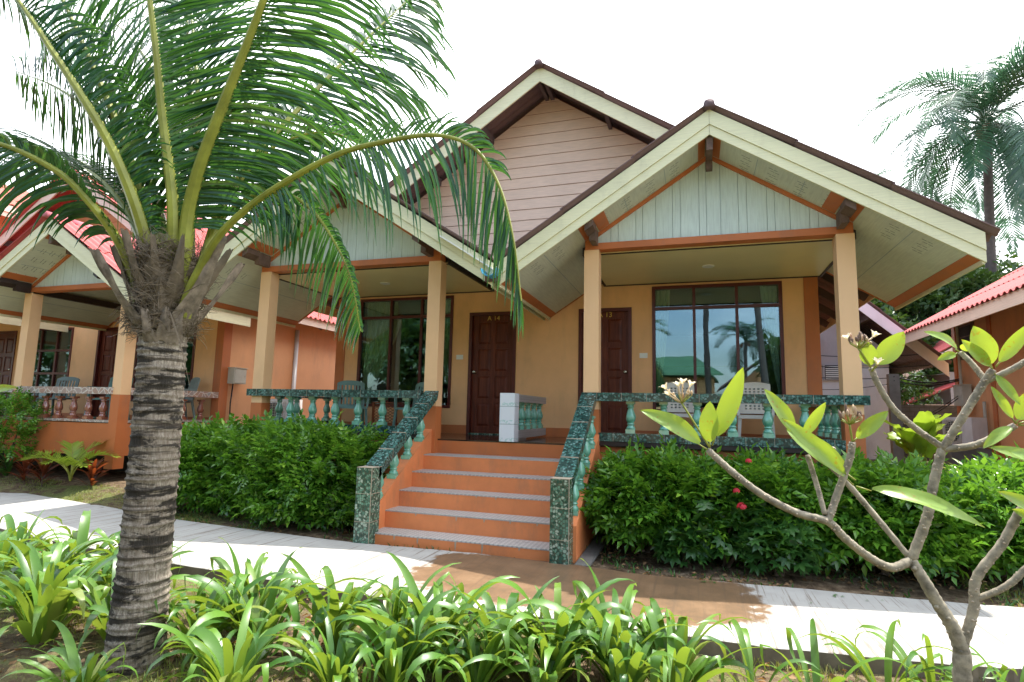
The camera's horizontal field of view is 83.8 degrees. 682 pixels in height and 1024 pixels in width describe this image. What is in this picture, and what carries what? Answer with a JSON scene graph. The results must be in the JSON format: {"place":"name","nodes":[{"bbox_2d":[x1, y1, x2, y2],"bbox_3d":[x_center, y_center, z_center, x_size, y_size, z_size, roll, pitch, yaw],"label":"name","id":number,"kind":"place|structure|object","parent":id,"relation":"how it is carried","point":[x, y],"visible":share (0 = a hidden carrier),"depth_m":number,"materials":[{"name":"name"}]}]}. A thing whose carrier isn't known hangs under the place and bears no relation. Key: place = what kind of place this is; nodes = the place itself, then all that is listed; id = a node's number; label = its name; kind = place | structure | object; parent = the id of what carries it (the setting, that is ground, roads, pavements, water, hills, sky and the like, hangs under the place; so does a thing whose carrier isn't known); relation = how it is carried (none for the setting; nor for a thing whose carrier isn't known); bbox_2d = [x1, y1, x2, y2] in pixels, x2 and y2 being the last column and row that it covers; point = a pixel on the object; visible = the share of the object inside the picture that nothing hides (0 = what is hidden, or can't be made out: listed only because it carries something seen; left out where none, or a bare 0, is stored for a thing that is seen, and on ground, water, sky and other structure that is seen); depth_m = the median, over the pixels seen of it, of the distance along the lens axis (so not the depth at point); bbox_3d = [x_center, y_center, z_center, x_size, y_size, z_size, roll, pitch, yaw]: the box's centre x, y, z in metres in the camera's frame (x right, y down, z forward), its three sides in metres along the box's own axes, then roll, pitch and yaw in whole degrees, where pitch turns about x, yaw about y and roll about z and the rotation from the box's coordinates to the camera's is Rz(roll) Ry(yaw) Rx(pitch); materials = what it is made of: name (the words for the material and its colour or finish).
{"place":"outdoors","nodes":[
{"label":"outdoors","id":0,"kind":"place"},
{"bbox_2d":[270,399,302,418],"bbox_3d":[-5.000,1.550,12.355,0.800,0.580,0.294,2,-7,-7],"label":"air conditioner","id":1,"kind":"object","parent":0,"point":[273,403],"visible":0.3,"depth_m":12.24,"materials":[{"name":"grey paint"}]},
{"bbox_2d":[0,493,1023,681],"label":"path","id":2,"kind":"structure","parent":0,"point":[772,613],"depth_m":4.70,"materials":[{"name":"concrete"}]},
{"bbox_2d":[0,459,1023,681],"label":"ground","id":3,"kind":"structure","parent":0,"point":[67,488],"depth_m":5.09,"materials":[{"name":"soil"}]},
{"bbox_2d":[0,384,16,391],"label":"frangipani tree","id":4,"kind":"object","parent":3,"relation":"on","point":[4,387],"visible":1,"depth_m":3.72,"materials":[{"name":"green plant"}]},
{"bbox_2d":[0,443,22,475],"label":"shrub","id":5,"kind":"object","parent":3,"relation":"on","point":[8,468],"visible":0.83,"depth_m":9.84,"materials":[{"name":"green plant"}]},
{"bbox_2d":[0,185,30,228],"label":"house","id":6,"kind":"structure","parent":3,"relation":"on","point":[10,206],"depth_m":17.28,"materials":[{"name":"paint"}]},
{"bbox_2d":[8,450,40,481],"bbox_3d":[-8.185,2.123,9.622,0.508,0.549,0.529,2,-7,-9],"label":"cordyline","id":7,"kind":"object","parent":3,"relation":"on","point":[26,466],"visible":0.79,"depth_m":9.58,"materials":[{"name":"red plant"}]},
{"bbox_2d":[0,386,54,474],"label":"round shrub","id":8,"kind":"object","parent":3,"relation":"on","point":[9,406],"visible":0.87,"depth_m":9.87,"materials":[{"name":"green plant"}]},
{"bbox_2d":[0,527,67,572],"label":"lily clump","id":9,"kind":"object","parent":3,"relation":"on","point":[5,546],"visible":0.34,"depth_m":4.66,"materials":[{"name":"green plant"}]},
{"bbox_2d":[0,504,72,573],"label":"lily clump","id":10,"kind":"object","parent":3,"relation":"on","point":[22,533],"visible":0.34,"depth_m":5.33,"materials":[{"name":"green plant"}]},
{"bbox_2d":[23,450,62,485],"bbox_3d":[-7.718,2.083,9.416,0.506,0.618,0.603,3,-7,-11],"label":"cordyline","id":11,"kind":"object","parent":3,"relation":"on","point":[44,469],"visible":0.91,"depth_m":9.38,"materials":[{"name":"red plant"}]},
{"bbox_2d":[0,541,113,609],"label":"lily clump","id":12,"kind":"object","parent":3,"relation":"on","point":[59,574],"visible":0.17,"depth_m":4.12,"materials":[{"name":"green plant"}]},
{"bbox_2d":[0,539,116,644],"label":"lily clump","id":13,"kind":"object","parent":3,"relation":"on","point":[41,608],"visible":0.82,"depth_m":3.62,"materials":[{"name":"green plant"}]},
{"bbox_2d":[0,537,118,579],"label":"lily clump","id":14,"kind":"object","parent":3,"relation":"on","point":[25,549],"visible":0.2,"depth_m":4.37,"materials":[{"name":"green plant"}]},
{"bbox_2d":[9,510,120,582],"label":"lily clump","id":15,"kind":"object","parent":3,"relation":"on","point":[80,535],"visible":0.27,"depth_m":4.93,"materials":[{"name":"green plant"}]},
{"bbox_2d":[18,439,119,480],"bbox_3d":[-7.239,1.935,9.411,1.608,0.721,1.325,-1,-7,18],"label":"areca palm","id":16,"kind":"object","parent":3,"relation":"on","point":[80,455],"visible":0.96,"depth_m":9.34,"materials":[{"name":"green plant"}]},
{"bbox_2d":[1,620,137,681],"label":"lily clump","id":17,"kind":"object","parent":3,"relation":"on","point":[71,668],"visible":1,"depth_m":2.94,"materials":[{"name":"green plant"}]},
{"bbox_2d":[75,457,109,486],"bbox_3d":[-6.693,2.106,9.128,0.462,0.525,0.590,1,-7,-1],"label":"cordyline","id":18,"kind":"object","parent":3,"relation":"on","point":[91,472],"visible":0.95,"depth_m":9.11,"materials":[{"name":"red plant"}]},
{"bbox_2d":[58,536,206,651],"bbox_3d":[-2.579,1.672,3.749,1.109,0.619,0.898,1,-7,5],"label":"lily clump","id":19,"kind":"object","parent":3,"relation":"on","point":[93,597],"visible":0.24,"depth_m":3.71,"materials":[{"name":"green plant"}]},
{"bbox_2d":[72,535,194,586],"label":"lily clump","id":20,"kind":"object","parent":3,"relation":"on","point":[107,568],"visible":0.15,"depth_m":4.41,"materials":[{"name":"green plant"}]},
{"bbox_2d":[0,475,274,529],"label":"lawn grass","id":21,"kind":"structure","parent":3,"relation":"on","point":[192,517],"depth_m":8.46,"materials":[{"name":"plant"}]},
{"bbox_2d":[0,170,337,470],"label":"bungalow","id":22,"kind":"object","parent":3,"relation":"on","point":[58,301],"visible":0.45,"depth_m":11.73,"materials":[{"name":"paint"}]},
{"bbox_2d":[0,331,17,414],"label":"door","id":23,"kind":"structure","parent":22,"relation":"in","point":[8,339],"depth_m":13.75,"materials":[{"name":"red wood"}]},
{"bbox_2d":[34,327,74,399],"bbox_3d":[-10.799,0.527,13.275,1.535,1.661,0.090,-1,-7,18],"label":"window","id":24,"kind":"structure","parent":22,"relation":"in","point":[57,350],"depth_m":13.22,"materials":[{"name":"brown glass"}]},
{"bbox_2d":[35,377,79,416],"bbox_3d":[-9.737,1.191,12.218,0.560,0.884,0.603,2,-7,-2],"label":"plastic chair","id":25,"kind":"object","parent":22,"relation":"on","point":[71,379],"visible":0.43,"depth_m":12.48,"materials":[{"name":"plastic"}]},
{"bbox_2d":[90,327,118,417],"bbox_3d":[-8.910,0.695,12.645,0.870,2.006,0.150,-1,-7,18],"label":"door","id":26,"kind":"structure","parent":22,"relation":"in","point":[105,355],"depth_m":12.74,"materials":[{"name":"red wood"}]},
{"bbox_2d":[83,377,133,419],"bbox_3d":[-7.903,1.107,11.216,0.560,0.884,0.603,1,-7,3],"label":"plastic chair","id":27,"kind":"object","parent":22,"relation":"on","point":[110,384],"visible":0.09,"depth_m":11.40,"materials":[{"name":"plastic"}]},
{"bbox_2d":[130,327,196,402],"bbox_3d":[-7.413,0.394,12.203,1.640,1.811,0.090,-1,-7,18],"label":"window","id":28,"kind":"structure","parent":22,"relation":"in","point":[194,342],"depth_m":11.98,"materials":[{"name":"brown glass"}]},
{"bbox_2d":[184,377,200,419],"bbox_3d":[-6.575,1.143,11.259,0.560,0.884,0.603,-5,-10,42],"label":"plastic chair","id":29,"kind":"object","parent":22,"relation":"on","point":[194,383],"visible":0.49,"depth_m":11.39,"materials":[{"name":"plastic"}]},
{"bbox_2d":[227,367,246,383],"bbox_3d":[-5.753,0.731,11.960,0.180,0.335,0.380,-1,-7,18],"label":"meter box","id":30,"kind":"object","parent":22,"relation":"attached to","point":[236,375],"visible":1,"depth_m":11.84,"materials":[{"name":"grey paint"}]},
{"bbox_2d":[234,369,245,382],"bbox_3d":[-5.680,0.737,11.936,0.014,0.280,0.300,-1,-7,18],"label":"cabinet door","id":31,"kind":"structure","parent":30,"relation":"in","point":[240,375],"depth_m":11.92,"materials":[{"name":"grey paint"}]},
{"bbox_2d":[291,330,299,388],"bbox_3d":[-5.252,1.279,13.696,0.095,3.100,0.100,-1,-7,18],"label":"downpipe","id":32,"kind":"object","parent":22,"relation":"attached to","point":[295,358],"visible":0.34,"depth_m":13.76,"materials":[{"name":"white plastic"}]},
{"bbox_2d":[136,572,281,658],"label":"lily clump","id":33,"kind":"object","parent":3,"relation":"on","point":[193,619],"visible":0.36,"depth_m":3.50,"materials":[{"name":"green plant"}]},
{"bbox_2d":[176,411,261,513],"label":"hedge shrub","id":34,"kind":"object","parent":3,"relation":"on","point":[187,441],"visible":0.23,"depth_m":7.69,"materials":[{"name":"green plant"}]},
{"bbox_2d":[140,592,313,681],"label":"lily clump","id":35,"kind":"object","parent":3,"relation":"on","point":[217,661],"visible":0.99,"depth_m":2.97,"materials":[{"name":"green plant"}]},
{"bbox_2d":[168,537,320,628],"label":"lily clump","id":36,"kind":"object","parent":3,"relation":"on","point":[225,569],"visible":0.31,"depth_m":4.02,"materials":[{"name":"green plant"}]},
{"bbox_2d":[180,408,335,521],"bbox_3d":[-3.451,1.688,7.938,2.238,1.531,1.703,-1,-7,18],"label":"hedge shrub","id":37,"kind":"object","parent":3,"relation":"on","point":[227,448],"visible":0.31,"depth_m":7.52,"materials":[{"name":"green plant"}]},
{"bbox_2d":[0,0,523,675],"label":"coconut palm","id":38,"kind":"object","parent":3,"relation":"on","point":[170,274],"visible":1,"depth_m":3.54,"materials":[{"name":"green plant"}]},
{"bbox_2d":[171,547,368,681],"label":"lily clump","id":39,"kind":"object","parent":3,"relation":"on","point":[209,618],"visible":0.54,"depth_m":3.55,"materials":[{"name":"green plant"}]},
{"bbox_2d":[218,410,390,531],"bbox_3d":[-2.556,1.673,7.454,2.290,1.570,1.880,-1,-7,18],"label":"hedge shrub","id":40,"kind":"object","parent":3,"relation":"on","point":[311,441],"visible":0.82,"depth_m":6.96,"materials":[{"name":"green plant"}]},
{"bbox_2d":[258,553,394,654],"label":"lily clump","id":41,"kind":"object","parent":3,"relation":"on","point":[316,597],"visible":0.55,"depth_m":3.60,"materials":[{"name":"green plant"}]},
{"bbox_2d":[259,605,404,681],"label":"lily clump","id":42,"kind":"object","parent":3,"relation":"on","point":[322,666],"visible":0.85,"depth_m":3.10,"materials":[{"name":"green plant"}]},
{"bbox_2d":[310,562,461,653],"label":"lily clump","id":43,"kind":"object","parent":3,"relation":"on","point":[393,607],"visible":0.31,"depth_m":3.69,"materials":[{"name":"green plant"}]},
{"bbox_2d":[329,590,469,681],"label":"lily clump","id":44,"kind":"object","parent":3,"relation":"on","point":[393,665],"visible":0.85,"depth_m":3.18,"materials":[{"name":"green plant"}]},
{"bbox_2d":[346,551,519,672],"bbox_3d":[-0.476,1.681,3.455,1.130,0.621,0.997,8,-10,-42],"label":"lily clump","id":45,"kind":"object","parent":3,"relation":"on","point":[415,595],"visible":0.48,"depth_m":3.39,"materials":[{"name":"green plant"}]},
{"bbox_2d":[402,599,539,681],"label":"lily clump","id":46,"kind":"object","parent":3,"relation":"on","point":[484,670],"visible":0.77,"depth_m":3.09,"materials":[{"name":"green plant"}]},
{"bbox_2d":[414,576,575,674],"bbox_3d":[-0.137,1.744,3.419,0.961,0.501,0.831,2,-7,-7],"label":"lily clump","id":47,"kind":"object","parent":3,"relation":"on","point":[488,605],"visible":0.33,"depth_m":3.44,"materials":[{"name":"green plant"}]},
{"bbox_2d":[458,620,602,681],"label":"lily clump","id":48,"kind":"object","parent":3,"relation":"on","point":[557,670],"visible":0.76,"depth_m":3.12,"materials":[{"name":"green plant"}]},
{"bbox_2d":[460,578,644,681],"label":"lily clump","id":49,"kind":"object","parent":3,"relation":"on","point":[550,652],"visible":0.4,"depth_m":3.27,"materials":[{"name":"green plant"}]},
{"bbox_2d":[574,533,606,566],"bbox_3d":[0.910,2.251,6.213,0.160,0.065,1.550,-1,-7,18],"label":"kerb strip","id":50,"kind":"object","parent":3,"relation":"on","point":[591,552],"visible":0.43,"depth_m":5.97,"materials":[{"name":"concrete"}]},
{"bbox_2d":[176,505,1023,606],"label":"weeds","id":51,"kind":"object","parent":3,"relation":"on","point":[1014,602],"visible":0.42,"depth_m":5.48,"materials":[{"name":"green plant"}]},
{"bbox_2d":[202,59,1000,564],"bbox_3d":[1.219,-0.670,11.660,10.600,7.312,11.400,-1,-7,18],"label":"bungalow","id":52,"kind":"object","parent":3,"relation":"on","point":[640,235],"visible":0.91,"depth_m":7.99,"materials":[{"name":"paint"}]},
{"bbox_2d":[337,380,368,424],"bbox_3d":[-2.765,1.109,9.822,0.560,0.884,0.603,4,-8,-20],"label":"plastic chair","id":53,"kind":"object","parent":52,"relation":"on","point":[351,383],"visible":0.61,"depth_m":10.04,"materials":[{"name":"plastic"}]},
{"bbox_2d":[371,402,403,425],"bbox_3d":[-2.105,1.315,9.873,0.480,0.510,0.440,-1,-7,18],"label":"cane table","id":54,"kind":"object","parent":52,"relation":"on","point":[374,410],"visible":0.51,"depth_m":9.72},
{"bbox_2d":[355,295,453,407],"bbox_3d":[-1.956,0.205,10.522,1.914,2.014,0.184,-1,-7,18],"label":"window","id":55,"kind":"structure","parent":52,"relation":"in","point":[382,329],"depth_m":10.70,"materials":[{"name":"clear glass"}]},
{"bbox_2d":[392,382,423,425],"bbox_3d":[-1.629,1.117,9.674,0.560,0.884,0.603,-3,-8,30],"label":"plastic chair","id":56,"kind":"object","parent":52,"relation":"on","point":[418,385],"visible":0.19,"depth_m":9.59,"materials":[{"name":"plastic"}]},
{"bbox_2d":[466,311,516,434],"bbox_3d":[-0.347,0.549,9.910,0.868,2.122,0.150,-1,-7,18],"label":"door","id":57,"kind":"structure","parent":52,"relation":"in","point":[492,335],"depth_m":9.94,"materials":[{"name":"red wood"}]},
{"bbox_2d":[578,307,631,432],"bbox_3d":[1.518,0.517,9.314,0.868,2.122,0.150,-1,-7,18],"label":"door","id":58,"kind":"structure","parent":52,"relation":"in","point":[616,323],"depth_m":9.31,"materials":[{"name":"red wood"}]},
{"bbox_2d":[665,382,693,427],"bbox_3d":[2.465,1.032,8.356,0.515,0.900,0.560,0,-7,14],"label":"plastic chair","id":59,"kind":"object","parent":52,"relation":"on","point":[672,385],"visible":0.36,"depth_m":8.57,"materials":[{"name":"white plastic"}]},
{"bbox_2d":[652,281,785,414],"bbox_3d":[3.173,0.116,8.884,1.914,2.014,0.184,-1,-7,18],"label":"window","id":60,"kind":"structure","parent":52,"relation":"in","point":[660,310],"depth_m":8.84,"materials":[{"name":"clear glass"}]},
{"bbox_2d":[737,382,775,437],"bbox_3d":[3.429,1.016,8.048,0.515,0.900,0.560,-2,-8,22],"label":"plastic chair","id":61,"kind":"object","parent":52,"relation":"on","point":[751,385],"visible":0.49,"depth_m":8.25,"materials":[{"name":"white plastic"}]},
{"bbox_2d":[515,558,710,681],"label":"lily clump","id":62,"kind":"object","parent":3,"relation":"on","point":[612,624],"visible":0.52,"depth_m":3.28,"materials":[{"name":"green plant"}]},
{"bbox_2d":[554,605,693,681],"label":"lily clump","id":63,"kind":"object","parent":3,"relation":"on","point":[635,669],"visible":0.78,"depth_m":2.98,"materials":[{"name":"green plant"}]},
{"bbox_2d":[579,432,749,556],"bbox_3d":[1.616,1.672,6.281,2.066,1.336,1.720,-1,-7,18],"label":"hedge shrub","id":64,"kind":"object","parent":3,"relation":"on","point":[635,508],"visible":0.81,"depth_m":5.84,"materials":[{"name":"green plant"}]},
{"bbox_2d":[582,598,766,681],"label":"lily clump","id":65,"kind":"object","parent":3,"relation":"on","point":[701,668],"visible":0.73,"depth_m":3.08,"materials":[{"name":"green plant"}]},
{"bbox_2d":[648,520,716,568],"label":"shrub","id":66,"kind":"object","parent":3,"relation":"on","point":[680,538],"visible":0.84,"depth_m":5.53,"materials":[{"name":"green plant"}]},
{"bbox_2d":[682,458,774,576],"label":"flowering shrub","id":67,"kind":"object","parent":3,"relation":"on","point":[737,508],"visible":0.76,"depth_m":5.44,"materials":[{"name":"green plant"}]},
{"bbox_2d":[686,619,823,681],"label":"lily clump","id":68,"kind":"object","parent":3,"relation":"on","point":[743,638],"visible":0.83,"depth_m":3.16,"materials":[{"name":"green plant"}]},
{"bbox_2d":[664,442,878,566],"bbox_3d":[2.654,1.692,6.035,2.135,1.283,1.684,-1,-7,18],"label":"hedge shrub","id":69,"kind":"object","parent":3,"relation":"on","point":[762,474],"visible":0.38,"depth_m":5.57,"materials":[{"name":"green plant"}]},
{"bbox_2d":[732,509,830,577],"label":"shrub","id":70,"kind":"object","parent":3,"relation":"on","point":[810,561],"visible":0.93,"depth_m":5.22,"materials":[{"name":"green plant"}]},
{"bbox_2d":[656,301,951,459],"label":"house","id":71,"kind":"structure","parent":3,"relation":"on","point":[716,364],"depth_m":14.82,"materials":[{"name":"tile"}]},
{"bbox_2d":[822,373,949,378],"bbox_3d":[8.168,0.797,13.200,3.862,0.186,0.018,1,-7,1],"label":"overhead cable","id":72,"kind":"object","parent":71,"relation":"attached to","point":[885,378],"visible":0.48,"depth_m":13.17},
{"bbox_2d":[641,326,1023,681],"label":"frangipani tree","id":73,"kind":"object","parent":3,"relation":"on","point":[981,347],"visible":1,"depth_m":2.49,"materials":[{"name":"grey bark"},{"name":"green leaf"},{"name":"cream petal"}]},
{"bbox_2d":[754,618,917,681],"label":"lily clump","id":74,"kind":"object","parent":3,"relation":"on","point":[814,652],"visible":0.98,"depth_m":3.10,"materials":[{"name":"green plant"}]},
{"bbox_2d":[795,619,952,681],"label":"lily clump","id":75,"kind":"object","parent":3,"relation":"on","point":[864,668],"visible":0.84,"depth_m":3.20,"materials":[{"name":"green plant"}]},
{"bbox_2d":[767,446,1014,585],"bbox_3d":[3.556,1.671,5.646,2.148,1.274,1.708,-1,-7,18],"label":"hedge shrub","id":76,"kind":"object","parent":3,"relation":"on","point":[944,539],"visible":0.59,"depth_m":5.15,"materials":[{"name":"green plant"}]},
{"bbox_2d":[886,374,904,463],"bbox_3d":[7.470,1.820,11.094,0.180,2.350,0.150,-1,-7,18],"label":"concrete post","id":77,"kind":"object","parent":3,"relation":"on","point":[893,390],"visible":0.36,"depth_m":11.10,"materials":[{"name":"grey concrete"}]},
{"bbox_2d":[894,376,958,382],"bbox_3d":[8.532,0.792,11.707,2.408,0.161,0.029,5,-8,-27],"label":"overhead cable","id":78,"kind":"object","parent":77,"relation":"attached to","point":[928,382],"visible":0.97,"depth_m":11.68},
{"bbox_2d":[894,380,958,385],"bbox_3d":[8.531,0.837,11.702,2.408,0.188,0.025,5,-8,-27],"label":"overhead cable","id":79,"kind":"object","parent":77,"relation":"attached to","point":[928,385],"visible":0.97,"depth_m":11.68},
{"bbox_2d":[889,364,942,404],"bbox_3d":[10.414,1.917,16.153,3.090,3.198,1.899,-1,-7,18],"label":"tree","id":80,"kind":"object","parent":3,"relation":"on","point":[903,389],"visible":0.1,"depth_m":15.79,"materials":[{"name":"green plant"}]},
{"bbox_2d":[884,307,948,404],"bbox_3d":[12.631,1.418,20.390,4.930,5.116,4.643,-1,-7,18],"label":"tree","id":81,"kind":"object","parent":3,"relation":"on","point":[929,340],"visible":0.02,"depth_m":19.26,"materials":[{"name":"green plant"}]},
{"bbox_2d":[883,411,961,464],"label":"broad leaf plant","id":82,"kind":"object","parent":3,"relation":"on","point":[907,440],"visible":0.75,"depth_m":7.07,"materials":[{"name":"green plant"}]},
{"bbox_2d":[903,337,954,404],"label":"cottage","id":83,"kind":"structure","parent":3,"relation":"on","point":[946,394],"depth_m":18.18,"materials":[{"name":"pink tile"}]},
{"bbox_2d":[901,405,956,459],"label":"block wall","id":84,"kind":"structure","parent":3,"relation":"on","point":[910,412],"depth_m":13.90,"materials":[{"name":"concrete"}]},
{"bbox_2d":[855,624,1007,681],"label":"lily clump","id":85,"kind":"object","parent":3,"relation":"on","point":[901,654],"visible":0.76,"depth_m":3.11,"materials":[{"name":"green plant"}]},
{"bbox_2d":[852,441,1023,587],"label":"hedge shrub","id":86,"kind":"object","parent":3,"relation":"on","point":[979,483],"visible":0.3,"depth_m":5.20,"materials":[{"name":"green plant"}]},
{"bbox_2d":[854,32,1023,282],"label":"coconut palm","id":87,"kind":"object","parent":3,"relation":"on","point":[1006,147],"visible":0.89,"depth_m":20.40,"materials":[{"name":"green plant"}]},
{"bbox_2d":[870,259,1022,386],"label":"tree","id":88,"kind":"object","parent":3,"relation":"on","point":[940,299],"visible":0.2,"depth_m":20.21,"materials":[{"name":"green plant"}]},
{"bbox_2d":[913,167,983,220],"bbox_3d":[24.078,-1.669,32.590,5.798,15.343,6.161,-1,-7,18],"label":"coconut palm","id":89,"kind":"object","parent":3,"relation":"on","point":[973,210],"visible":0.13,"depth_m":32.33,"materials":[{"name":"green plant"}]},
{"bbox_2d":[929,448,991,470],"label":"plinth","id":90,"kind":"structure","parent":3,"relation":"on","point":[958,455],"depth_m":10.75,"materials":[{"name":"concrete"}]},
{"bbox_2d":[942,417,987,447],"bbox_3d":[8.872,1.789,11.201,0.294,0.580,0.800,1,-7,3],"label":"air conditioner","id":91,"kind":"object","parent":90,"relation":"on","point":[974,429],"visible":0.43,"depth_m":10.88,"materials":[{"name":"grey paint"}]},
{"bbox_2d":[903,266,1023,464],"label":"bungalow","id":92,"kind":"object","parent":3,"relation":"on","point":[995,310],"visible":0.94,"depth_m":10.65,"materials":[{"name":"orange paint"}]},
{"bbox_2d":[952,384,971,405],"bbox_3d":[9.331,1.125,11.831,0.180,0.435,0.460,-1,-7,18],"label":"meter box","id":93,"kind":"object","parent":92,"relation":"attached to","point":[963,392],"visible":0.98,"depth_m":11.68,"materials":[{"name":"grey paint"}]},
{"bbox_2d":[953,386,962,404],"bbox_3d":[9.258,1.133,11.853,0.014,0.380,0.380,-1,-7,18],"label":"cabinet door","id":94,"kind":"structure","parent":93,"relation":"in","point":[957,390],"depth_m":11.82,"materials":[{"name":"grey paint"}]},
{"bbox_2d":[958,322,973,359],"bbox_3d":[9.440,0.008,11.848,0.064,0.720,0.620,-1,-7,18],"label":"vent window","id":95,"kind":"structure","parent":92,"relation":"in","point":[964,331],"depth_m":11.85,"materials":[{"name":"brown wood"}]},
{"bbox_2d":[911,668,1017,681],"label":"lily clump","id":96,"kind":"object","parent":3,"relation":"on","point":[1003,676],"visible":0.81,"depth_m":2.98,"materials":[{"name":"green plant"}]},
{"bbox_2d":[940,246,1023,372],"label":"tree","id":97,"kind":"object","parent":3,"relation":"on","point":[1014,255],"visible":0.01,"depth_m":24.23,"materials":[{"name":"green plant"}]},
{"bbox_2d":[945,562,1023,606],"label":"lawn tufts","id":98,"kind":"object","parent":3,"relation":"on","point":[1005,593],"visible":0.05,"depth_m":5.03,"materials":[{"name":"green plant"}]},
{"bbox_2d":[952,452,1023,531],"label":"hedge shrub","id":99,"kind":"object","parent":3,"relation":"on","point":[984,455],"visible":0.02,"depth_m":6.36,"materials":[{"name":"green plant"}]},
{"bbox_2d":[970,646,1023,681],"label":"lily clump","id":100,"kind":"object","parent":3,"relation":"on","point":[989,669],"visible":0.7,"depth_m":3.17,"materials":[{"name":"green plant"}]},
{"bbox_2d":[975,216,1023,274],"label":"coconut palm","id":101,"kind":"object","parent":3,"relation":"on","point":[997,222],"visible":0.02,"depth_m":24.49,"materials":[{"name":"green plant"}]},
{"bbox_2d":[0,0,1023,272],"label":"sky","id":102,"kind":"structure","parent":0,"point":[808,71],"materials":[{"name":"white"}]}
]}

